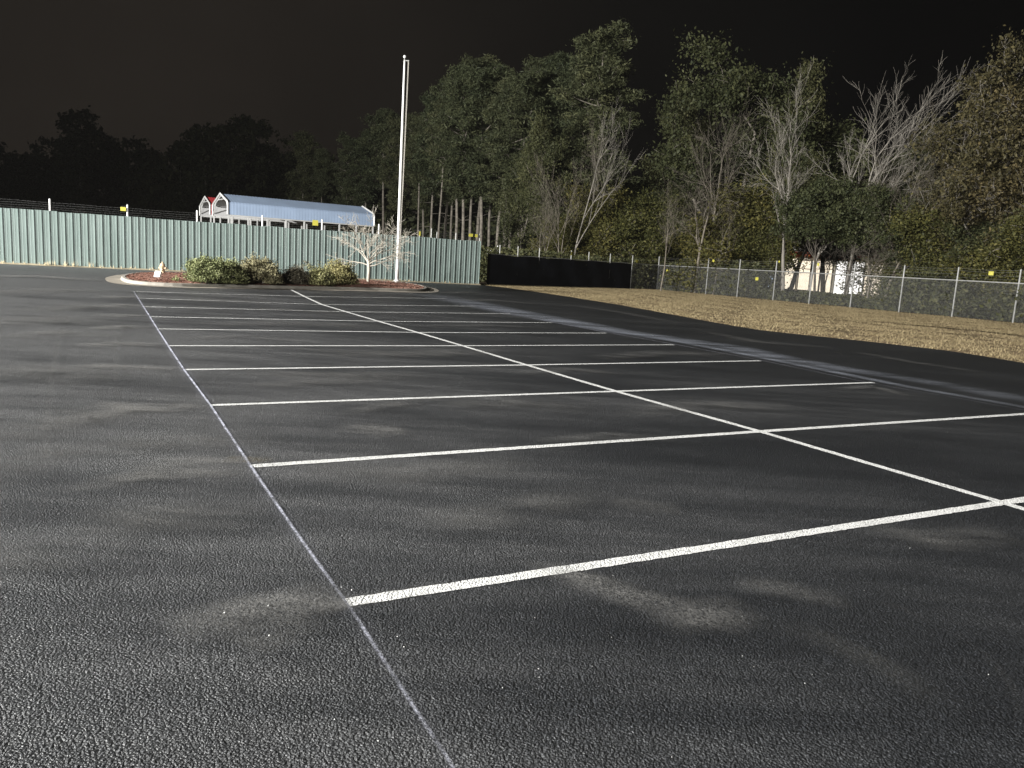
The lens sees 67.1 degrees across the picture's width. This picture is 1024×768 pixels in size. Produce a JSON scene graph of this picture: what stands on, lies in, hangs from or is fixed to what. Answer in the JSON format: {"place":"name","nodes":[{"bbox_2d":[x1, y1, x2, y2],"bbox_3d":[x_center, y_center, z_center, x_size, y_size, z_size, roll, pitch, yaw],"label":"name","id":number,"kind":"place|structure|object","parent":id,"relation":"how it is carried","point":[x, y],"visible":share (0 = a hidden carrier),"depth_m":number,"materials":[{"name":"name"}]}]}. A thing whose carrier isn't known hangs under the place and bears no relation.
{"place":"outdoors","nodes":[
{"label":"outdoors","id":0,"kind":"place"},
{"bbox_2d":[0,264,1023,767],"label":"parking lot","id":1,"kind":"structure","parent":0,"point":[428,530],"depth_m":5.01,"materials":[{"name":"asphalt"}]},
{"bbox_2d":[0,262,479,284],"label":"dirt strip","id":2,"kind":"object","parent":1,"relation":"on","point":[187,271],"visible":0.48,"depth_m":45.18,"materials":[{"name":"soil"}]},
{"bbox_2d":[0,260,449,282],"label":"dry weeds","id":3,"kind":"object","parent":2,"relation":"on","point":[47,263],"visible":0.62,"depth_m":43.73,"materials":[{"name":"plant"}]},
{"bbox_2d":[105,272,438,292],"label":"kerb","id":4,"kind":"structure","parent":1,"relation":"on","point":[120,279],"depth_m":33.15,"materials":[{"name":"concrete"}]},
{"bbox_2d":[125,272,423,288],"bbox_3d":[-11.438,-5.356,39.443,17.214,0.180,10.996,-5,12,-42],"label":"mulch bed","id":5,"kind":"object","parent":4,"relation":"on","point":[166,277],"visible":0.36,"depth_m":36.26,"materials":[{"name":"soil"}]},
{"bbox_2d":[154,271,161,277],"bbox_3d":[-14.914,-4.560,32.557,0.300,0.395,0.190,7,10,20],"label":"ground light","id":6,"kind":"object","parent":5,"relation":"on","point":[158,274],"visible":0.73,"depth_m":32.50,"materials":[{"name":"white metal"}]},
{"bbox_2d":[158,262,166,273],"bbox_3d":[-17.181,-5.705,37.990,0.337,0.610,0.340,12,12,43],"label":"fire hydrant","id":7,"kind":"object","parent":5,"relation":"on","point":[162,267],"visible":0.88,"depth_m":37.92,"materials":[{"name":"beige paint"}]},
{"bbox_2d":[171,252,233,283],"bbox_3d":[-12.517,-4.739,31.592,2.153,1.282,2.033,7,10,20],"label":"bush","id":8,"kind":"object","parent":5,"relation":"on","point":[202,269],"visible":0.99,"depth_m":31.29,"materials":[{"name":"green plant"}]},
{"bbox_2d":[212,255,249,283],"bbox_3d":[-11.872,-4.783,32.347,1.834,1.207,1.684,3,9,0],"label":"bush","id":9,"kind":"object","parent":5,"relation":"on","point":[236,274],"visible":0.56,"depth_m":32.14,"materials":[{"name":"green plant"}]},
{"bbox_2d":[239,251,284,283],"bbox_3d":[-11.111,-5.118,33.935,2.536,1.460,2.335,3,9,0],"label":"bush","id":10,"kind":"object","parent":5,"relation":"on","point":[257,270],"visible":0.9,"depth_m":33.49,"materials":[{"name":"green plant"}]},
{"bbox_2d":[281,260,310,284],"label":"bush","id":11,"kind":"object","parent":5,"relation":"on","point":[297,275],"visible":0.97,"depth_m":34.77,"materials":[{"name":"green plant"}]},
{"bbox_2d":[302,260,336,285],"bbox_3d":[-8.834,-5.086,35.492,1.665,1.179,1.492,6,9,18],"label":"bush","id":12,"kind":"object","parent":5,"relation":"on","point":[319,277],"visible":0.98,"depth_m":35.30,"materials":[{"name":"green plant"}]},
{"bbox_2d":[323,258,360,284],"bbox_3d":[-8.289,-5.442,37.398,1.791,1.349,1.862,10,11,35],"label":"bush","id":13,"kind":"object","parent":5,"relation":"on","point":[345,274],"visible":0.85,"depth_m":37.07,"materials":[{"name":"green plant"}]},
{"bbox_2d":[327,205,419,281],"bbox_3d":[-7.630,-7.491,41.805,5.303,4.263,3.274,3,9,0],"label":"bare tree","id":14,"kind":"object","parent":5,"relation":"on","point":[368,260],"visible":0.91,"depth_m":41.74,"materials":[{"name":"plant"}]},
{"bbox_2d":[394,55,409,281],"bbox_3d":[-6.485,-12.480,45.391,0.500,12.990,0.400,3,9,0],"label":"flagpole","id":15,"kind":"object","parent":5,"relation":"on","point":[399,219],"visible":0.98,"depth_m":45.33,"materials":[{"name":"white metal"}]},
{"bbox_2d":[0,0,1023,273],"label":"sky","id":16,"kind":"structure","parent":0,"point":[153,70],"materials":[{"name":"black"}]},
{"bbox_2d":[11,238,1023,323],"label":"ground","id":17,"kind":"structure","parent":0,"point":[481,283],"depth_m":57.21,"materials":[{"name":"brown plant"}]},
{"bbox_2d":[0,199,480,283],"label":"metal fence","id":18,"kind":"object","parent":17,"relation":"on","point":[148,243],"visible":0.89,"depth_m":46.51,"materials":[{"name":"metal"}]},
{"bbox_2d":[199,196,324,229],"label":"carport","id":19,"kind":"object","parent":17,"relation":"on","point":[205,207],"visible":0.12,"depth_m":70.64,"materials":[{"name":"metal"}]},
{"bbox_2d":[212,193,374,233],"bbox_3d":[-17.495,-11.948,62.061,11.492,5.645,5.690,-2,11,-32],"label":"carport","id":20,"kind":"object","parent":17,"relation":"on","point":[248,208],"visible":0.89,"depth_m":60.07,"materials":[{"name":"metal"}]},
{"bbox_2d":[282,129,321,201],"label":"pine tree","id":21,"kind":"object","parent":17,"relation":"on","point":[305,169],"visible":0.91,"depth_m":133.05,"materials":[{"name":"green plant"}]},
{"bbox_2d":[306,148,333,202],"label":"pine tree","id":22,"kind":"object","parent":17,"relation":"on","point":[320,165],"visible":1,"depth_m":127.61,"materials":[{"name":"green plant"}]},
{"bbox_2d":[330,130,362,231],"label":"pine tree","id":23,"kind":"object","parent":17,"relation":"on","point":[349,145],"visible":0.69,"depth_m":125.34,"materials":[{"name":"green plant"}]},
{"bbox_2d":[343,128,387,231],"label":"pine tree","id":24,"kind":"object","parent":17,"relation":"on","point":[366,186],"visible":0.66,"depth_m":123.83,"materials":[{"name":"green plant"}]},
{"bbox_2d":[359,108,408,234],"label":"pine tree","id":25,"kind":"object","parent":17,"relation":"on","point":[378,130],"visible":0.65,"depth_m":119.91,"materials":[{"name":"green plant"}]},
{"bbox_2d":[377,112,415,214],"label":"pine tree","id":26,"kind":"object","parent":17,"relation":"on","point":[389,181],"visible":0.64,"depth_m":118.95,"materials":[{"name":"green plant"}]},
{"bbox_2d":[402,116,429,236],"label":"pine tree","id":27,"kind":"object","parent":17,"relation":"on","point":[414,176],"visible":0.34,"depth_m":113.03,"materials":[{"name":"green plant"}]},
{"bbox_2d":[402,111,445,236],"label":"pine tree","id":28,"kind":"object","parent":17,"relation":"on","point":[423,205],"visible":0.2,"depth_m":119.77,"materials":[{"name":"green plant"}]},
{"bbox_2d":[405,90,447,237],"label":"pine tree","id":29,"kind":"object","parent":17,"relation":"on","point":[434,185],"visible":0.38,"depth_m":107.14,"materials":[{"name":"green plant"}]},
{"bbox_2d":[421,95,455,237],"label":"pine tree","id":30,"kind":"object","parent":17,"relation":"on","point":[430,143],"visible":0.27,"depth_m":104.31,"materials":[{"name":"green plant"}]},
{"bbox_2d":[419,83,460,238],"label":"pine tree","id":31,"kind":"object","parent":17,"relation":"on","point":[446,196],"visible":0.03,"depth_m":113.45,"materials":[{"name":"green plant"}]},
{"bbox_2d":[423,64,475,239],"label":"pine tree","id":32,"kind":"object","parent":17,"relation":"on","point":[455,72],"visible":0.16,"depth_m":98.55,"materials":[{"name":"green plant"}]},
{"bbox_2d":[439,74,461,238],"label":"pine tree","id":33,"kind":"object","parent":17,"relation":"on","point":[451,215],"depth_m":119.35,"materials":[{"name":"plant"}]},
{"bbox_2d":[422,69,495,239],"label":"pine tree","id":34,"kind":"object","parent":17,"relation":"on","point":[455,187],"visible":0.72,"depth_m":95.54,"materials":[{"name":"green plant"}]},
{"bbox_2d":[459,53,492,239],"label":"pine tree","id":35,"kind":"object","parent":17,"relation":"on","point":[472,63],"visible":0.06,"depth_m":104.16,"materials":[{"name":"plant"}]},
{"bbox_2d":[443,61,511,246],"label":"pine tree","id":36,"kind":"object","parent":17,"relation":"on","point":[476,91],"visible":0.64,"depth_m":94.53,"materials":[{"name":"green plant"}]},
{"bbox_2d":[474,71,508,251],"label":"pine tree","id":37,"kind":"object","parent":17,"relation":"on","point":[489,212],"visible":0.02,"depth_m":107.33,"materials":[{"name":"plant"}]},
{"bbox_2d":[474,54,516,240],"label":"pine tree","id":38,"kind":"object","parent":17,"relation":"on","point":[490,59],"visible":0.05,"depth_m":107.54,"materials":[{"name":"plant"}]},
{"bbox_2d":[0,105,997,252],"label":"woods","id":39,"kind":"object","parent":17,"relation":"on","point":[119,180],"visible":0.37,"depth_m":168.19,"materials":[{"name":"plant"}]},
{"bbox_2d":[472,83,538,246],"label":"pine tree","id":40,"kind":"object","parent":17,"relation":"on","point":[499,167],"visible":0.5,"depth_m":90.65,"materials":[{"name":"green plant"}]},
{"bbox_2d":[480,77,530,248],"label":"pine tree","id":41,"kind":"object","parent":17,"relation":"on","point":[499,89],"visible":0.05,"depth_m":93.51,"materials":[{"name":"green plant"}]},
{"bbox_2d":[489,70,533,246],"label":"pine tree","id":42,"kind":"object","parent":17,"relation":"on","point":[491,160],"visible":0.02,"depth_m":99.91,"materials":[{"name":"green plant"}]},
{"bbox_2d":[486,65,560,246],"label":"pine tree","id":43,"kind":"object","parent":17,"relation":"on","point":[526,79],"visible":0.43,"depth_m":89.54,"materials":[{"name":"green plant"}]},
{"bbox_2d":[491,131,563,248],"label":"evergreen tree","id":44,"kind":"object","parent":17,"relation":"on","point":[510,207],"visible":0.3,"depth_m":85.41,"materials":[{"name":"green plant"}]},
{"bbox_2d":[516,54,549,249],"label":"pine tree","id":45,"kind":"object","parent":17,"relation":"on","point":[532,63],"visible":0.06,"depth_m":97.98,"materials":[{"name":"green plant"}]},
{"bbox_2d":[524,179,562,252],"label":"bare tree","id":46,"kind":"object","parent":17,"relation":"on","point":[545,224],"visible":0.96,"depth_m":70.47,"materials":[{"name":"plant"}]},
{"bbox_2d":[510,108,580,239],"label":"evergreen tree","id":47,"kind":"object","parent":17,"relation":"on","point":[541,133],"visible":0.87,"depth_m":79.01,"materials":[{"name":"green plant"}]},
{"bbox_2d":[531,50,574,238],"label":"pine tree","id":48,"kind":"object","parent":17,"relation":"on","point":[555,61],"visible":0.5,"depth_m":93.08,"materials":[{"name":"green plant"}]},
{"bbox_2d":[524,152,584,255],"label":"bare tree","id":49,"kind":"object","parent":17,"relation":"on","point":[557,223],"visible":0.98,"depth_m":72.21,"materials":[{"name":"plant"}]},
{"bbox_2d":[524,213,593,255],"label":"shrub","id":50,"kind":"object","parent":17,"relation":"on","point":[567,235],"visible":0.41,"depth_m":75.63,"materials":[{"name":"green plant"}]},
{"bbox_2d":[543,52,579,186],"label":"pine tree","id":51,"kind":"object","parent":17,"relation":"on","point":[572,60],"depth_m":102.68,"materials":[{"name":"green plant"}]},
{"bbox_2d":[543,62,590,194],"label":"pine tree","id":52,"kind":"object","parent":17,"relation":"on","point":[563,122],"visible":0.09,"depth_m":93.93,"materials":[{"name":"green plant"}]},
{"bbox_2d":[561,152,591,255],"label":"bare tree","id":53,"kind":"object","parent":17,"relation":"on","point":[575,182],"visible":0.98,"depth_m":73.93,"materials":[{"name":"plant"}]},
{"bbox_2d":[551,50,625,189],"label":"pine tree","id":54,"kind":"object","parent":17,"relation":"on","point":[581,104],"visible":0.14,"depth_m":87.34,"materials":[{"name":"green plant"}]},
{"bbox_2d":[573,121,606,212],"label":"bare tree","id":55,"kind":"object","parent":17,"relation":"on","point":[598,175],"visible":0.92,"depth_m":76.33,"materials":[{"name":"plant"}]},
{"bbox_2d":[538,178,642,257],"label":"shrub","id":56,"kind":"object","parent":17,"relation":"on","point":[601,217],"visible":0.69,"depth_m":76.00,"materials":[{"name":"green plant"}]},
{"bbox_2d":[545,18,651,196],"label":"pine tree","id":57,"kind":"object","parent":17,"relation":"on","point":[595,49],"visible":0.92,"depth_m":81.83,"materials":[{"name":"green plant"}]},
{"bbox_2d":[574,98,642,254],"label":"bare tree","id":58,"kind":"object","parent":17,"relation":"on","point":[610,193],"visible":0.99,"depth_m":72.82,"materials":[{"name":"grey plant"}]},
{"bbox_2d":[599,168,666,256],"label":"evergreen tree","id":59,"kind":"object","parent":17,"relation":"on","point":[636,189],"visible":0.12,"depth_m":89.23,"materials":[{"name":"green plant"}]},
{"bbox_2d":[582,184,693,286],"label":"shrub","id":60,"kind":"object","parent":17,"relation":"on","point":[647,243],"visible":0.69,"depth_m":74.94,"materials":[{"name":"green plant"}]},
{"bbox_2d":[626,205,699,289],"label":"shrub","id":61,"kind":"object","parent":17,"relation":"on","point":[682,230],"visible":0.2,"depth_m":74.90,"materials":[{"name":"green plant"}]},
{"bbox_2d":[636,204,692,287],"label":"shrub","id":62,"kind":"object","parent":17,"relation":"on","point":[655,226],"visible":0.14,"depth_m":75.70,"materials":[{"name":"green plant"}]},
{"bbox_2d":[634,79,722,213],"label":"evergreen tree","id":63,"kind":"object","parent":17,"relation":"on","point":[690,114],"visible":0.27,"depth_m":85.55,"materials":[{"name":"green plant"}]},
{"bbox_2d":[661,128,757,292],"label":"bare tree","id":64,"kind":"object","parent":17,"relation":"on","point":[696,219],"visible":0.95,"depth_m":67.25,"materials":[{"name":"plant"}]},
{"bbox_2d":[647,173,790,293],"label":"shrub","id":65,"kind":"object","parent":17,"relation":"on","point":[711,246],"visible":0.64,"depth_m":67.80,"materials":[{"name":"green plant"}]},
{"bbox_2d":[676,72,761,221],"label":"bare tree","id":66,"kind":"object","parent":17,"relation":"on","point":[725,151],"visible":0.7,"depth_m":75.61,"materials":[{"name":"plant"}]},
{"bbox_2d":[711,196,748,294],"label":"bare tree","id":67,"kind":"object","parent":17,"relation":"on","point":[727,234],"visible":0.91,"depth_m":66.50,"materials":[{"name":"plant"}]},
{"bbox_2d":[479,245,1023,322],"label":"undergrowth","id":68,"kind":"object","parent":17,"relation":"on","point":[930,286],"visible":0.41,"depth_m":55.44,"materials":[{"name":"green plant"}]},
{"bbox_2d":[696,195,814,282],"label":"shrub","id":69,"kind":"object","parent":17,"relation":"on","point":[769,245],"visible":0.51,"depth_m":67.61,"materials":[{"name":"green plant"}]},
{"bbox_2d":[638,25,892,224],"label":"evergreen tree","id":70,"kind":"object","parent":17,"relation":"on","point":[732,91],"visible":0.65,"depth_m":76.60,"materials":[{"name":"green plant"}]},
{"bbox_2d":[730,57,820,290],"bbox_3d":[21.048,-15.951,62.371,6.970,18.235,8.777,3,9,8],"label":"bare tree","id":71,"kind":"object","parent":17,"relation":"on","point":[783,243],"visible":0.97,"depth_m":60.71,"materials":[{"name":"grey plant"}]},
{"bbox_2d":[739,51,836,230],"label":"evergreen tree","id":72,"kind":"object","parent":17,"relation":"on","point":[810,89],"visible":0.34,"depth_m":75.84,"materials":[{"name":"green plant"}]},
{"bbox_2d":[769,145,859,290],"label":"evergreen tree","id":73,"kind":"object","parent":17,"relation":"on","point":[817,158],"visible":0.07,"depth_m":72.95,"materials":[{"name":"green plant"}]},
{"bbox_2d":[765,170,869,292],"bbox_3d":[24.045,-11.630,60.769,7.788,10.466,7.052,9,11,33],"label":"evergreen tree","id":74,"kind":"object","parent":17,"relation":"on","point":[815,203],"visible":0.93,"depth_m":59.46,"materials":[{"name":"green plant"}]},
{"bbox_2d":[800,241,849,291],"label":"bare tree","id":75,"kind":"object","parent":17,"relation":"on","point":[823,262],"visible":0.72,"depth_m":74.82,"materials":[{"name":"plant"}]},
{"bbox_2d":[768,247,887,297],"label":"lit building","id":76,"kind":"structure","parent":17,"relation":"on","point":[809,261],"depth_m":90.83,"materials":[{"name":"grey"}]},
{"bbox_2d":[785,258,798,289],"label":"lit window","id":77,"kind":"structure","parent":76,"relation":"in","point":[790,274],"depth_m":90.90,"materials":[{"name":"grey"}]},
{"bbox_2d":[796,260,811,290],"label":"lit window","id":78,"kind":"structure","parent":76,"relation":"in","point":[803,283],"depth_m":90.83,"materials":[{"name":"grey"}]},
{"bbox_2d":[811,260,820,291],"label":"lit window","id":79,"kind":"structure","parent":76,"relation":"in","point":[817,270],"depth_m":90.81,"materials":[{"name":"grey"}]},
{"bbox_2d":[818,260,833,291],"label":"lit window","id":80,"kind":"structure","parent":76,"relation":"in","point":[830,271],"depth_m":90.85,"materials":[{"name":"grey"}]},
{"bbox_2d":[832,262,847,293],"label":"lit window","id":81,"kind":"structure","parent":76,"relation":"in","point":[836,271],"depth_m":90.83,"materials":[{"name":"white"}]},
{"bbox_2d":[849,261,864,294],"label":"lit window","id":82,"kind":"structure","parent":76,"relation":"in","point":[861,279],"depth_m":90.89,"materials":[{"name":"white"}]},
{"bbox_2d":[789,151,873,291],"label":"evergreen tree","id":83,"kind":"object","parent":17,"relation":"on","point":[861,183],"visible":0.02,"depth_m":81.61,"materials":[{"name":"green plant"}]},
{"bbox_2d":[833,245,889,295],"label":"shrub","id":84,"kind":"object","parent":17,"relation":"on","point":[860,270],"visible":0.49,"depth_m":65.28,"materials":[{"name":"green plant"}]},
{"bbox_2d":[843,246,888,296],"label":"bare tree","id":85,"kind":"object","parent":17,"relation":"on","point":[867,263],"visible":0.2,"depth_m":77.33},
{"bbox_2d":[810,179,922,294],"bbox_3d":[26.772,-10.830,58.872,7.909,9.810,5.169,8,10,28],"label":"evergreen tree","id":86,"kind":"object","parent":17,"relation":"on","point":[881,194],"visible":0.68,"depth_m":57.85,"materials":[{"name":"green plant"}]},
{"bbox_2d":[847,223,903,297],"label":"bare tree","id":87,"kind":"object","parent":17,"relation":"on","point":[868,266],"visible":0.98,"depth_m":56.02,"materials":[{"name":"plant"}]},
{"bbox_2d":[808,56,953,290],"bbox_3d":[29.559,-15.762,61.254,8.102,19.154,5.520,2,9,-12],"label":"bare tree","id":88,"kind":"object","parent":17,"relation":"on","point":[825,247],"visible":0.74,"depth_m":61.02,"materials":[{"name":"grey plant"}]},
{"bbox_2d":[802,52,992,294],"bbox_3d":[28.242,-15.086,59.107,12.066,18.343,8.895,6,9,16],"label":"bare tree","id":89,"kind":"object","parent":17,"relation":"on","point":[899,140],"visible":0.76,"depth_m":57.84,"materials":[{"name":"grey plant"}]},
{"bbox_2d":[873,241,922,297],"bbox_3d":[30.499,-8.605,58.571,6.808,6.438,6.016,-4,11,-37],"label":"shrub","id":90,"kind":"object","parent":17,"relation":"on","point":[891,258],"visible":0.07,"depth_m":58.01,"materials":[{"name":"green plant"}]},
{"bbox_2d":[856,98,954,269],"bbox_3d":[28.531,-13.168,57.284,7.844,15.166,5.653,-4,11,-25],"label":"bare tree","id":91,"kind":"object","parent":17,"relation":"on","point":[913,191],"visible":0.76,"depth_m":56.74,"materials":[{"name":"plant"}]},
{"bbox_2d":[847,193,976,299],"bbox_3d":[30.928,-9.329,57.619,9.794,9.319,11.957,3,9,-5],"label":"shrub","id":92,"kind":"object","parent":17,"relation":"on","point":[913,223],"visible":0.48,"depth_m":55.42,"materials":[{"name":"green plant"}]},
{"bbox_2d":[866,122,963,288],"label":"bare tree","id":93,"kind":"object","parent":17,"relation":"on","point":[902,162],"visible":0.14,"depth_m":78.16,"materials":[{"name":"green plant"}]},
{"bbox_2d":[884,161,968,295],"bbox_3d":[32.204,-11.123,57.036,7.789,11.577,4.658,-2,11,-32],"label":"bare tree","id":94,"kind":"object","parent":17,"relation":"on","point":[894,272],"visible":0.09,"depth_m":57.47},
{"bbox_2d":[878,131,1023,260],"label":"ochre tree","id":95,"kind":"object","parent":17,"relation":"on","point":[987,190],"visible":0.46,"depth_m":53.77,"materials":[{"name":"green plant"}]},
{"bbox_2d":[922,96,979,228],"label":"ochre tree","id":96,"kind":"object","parent":17,"relation":"on","point":[939,172],"visible":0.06,"depth_m":66.36,"materials":[{"name":"green plant"}]},
{"bbox_2d":[908,212,1005,287],"bbox_3d":[32.238,-8.327,54.748,7.812,7.388,6.904,2,9,-7],"label":"shrub","id":97,"kind":"object","parent":17,"relation":"on","point":[981,228],"visible":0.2,"depth_m":53.78,"materials":[{"name":"green plant"}]},
{"bbox_2d":[901,53,1023,226],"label":"ochre tree","id":98,"kind":"object","parent":17,"relation":"on","point":[928,190],"visible":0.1,"depth_m":57.84,"materials":[{"name":"green plant"}]},
{"bbox_2d":[904,24,1023,257],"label":"ochre tree","id":99,"kind":"object","parent":17,"relation":"on","point":[974,160],"visible":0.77,"depth_m":53.99,"materials":[{"name":"green plant"}]},
{"bbox_2d":[933,203,1023,317],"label":"shrub","id":100,"kind":"object","parent":17,"relation":"on","point":[990,261],"visible":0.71,"depth_m":49.99,"materials":[{"name":"green plant"}]},
{"bbox_2d":[959,72,1023,248],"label":"ochre tree","id":101,"kind":"object","parent":17,"relation":"on","point":[1008,97],"visible":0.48,"depth_m":52.85,"materials":[{"name":"green plant"}]},
{"bbox_2d":[970,206,1023,287],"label":"shrub","id":102,"kind":"object","parent":17,"relation":"on","point":[999,238],"visible":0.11,"depth_m":50.81,"materials":[{"name":"green plant"}]},
{"bbox_2d":[482,283,1023,362],"bbox_3d":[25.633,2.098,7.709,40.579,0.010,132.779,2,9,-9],"label":"verge","id":103,"kind":"structure","parent":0,"point":[989,336],"depth_m":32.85,"materials":[{"name":"brown plant"}]},
{"bbox_2d":[486,245,657,288],"bbox_3d":[5.831,-9.486,63.883,21.272,2.950,0.134,-5,12,-44],"label":"screened fence","id":104,"kind":"object","parent":103,"relation":"on","point":[502,269],"visible":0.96,"depth_m":61.95,"materials":[{"name":"fabric"}]},
{"bbox_2d":[658,177,698,290],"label":"bare tree","id":105,"kind":"object","parent":103,"relation":"on","point":[667,233],"visible":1,"depth_m":66.72,"materials":[{"name":"plant"}]},
{"bbox_2d":[656,256,1023,322],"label":"chain link fence","id":106,"kind":"object","parent":103,"relation":"on","point":[898,283],"visible":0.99,"depth_m":52.65,"materials":[{"name":"metal"}]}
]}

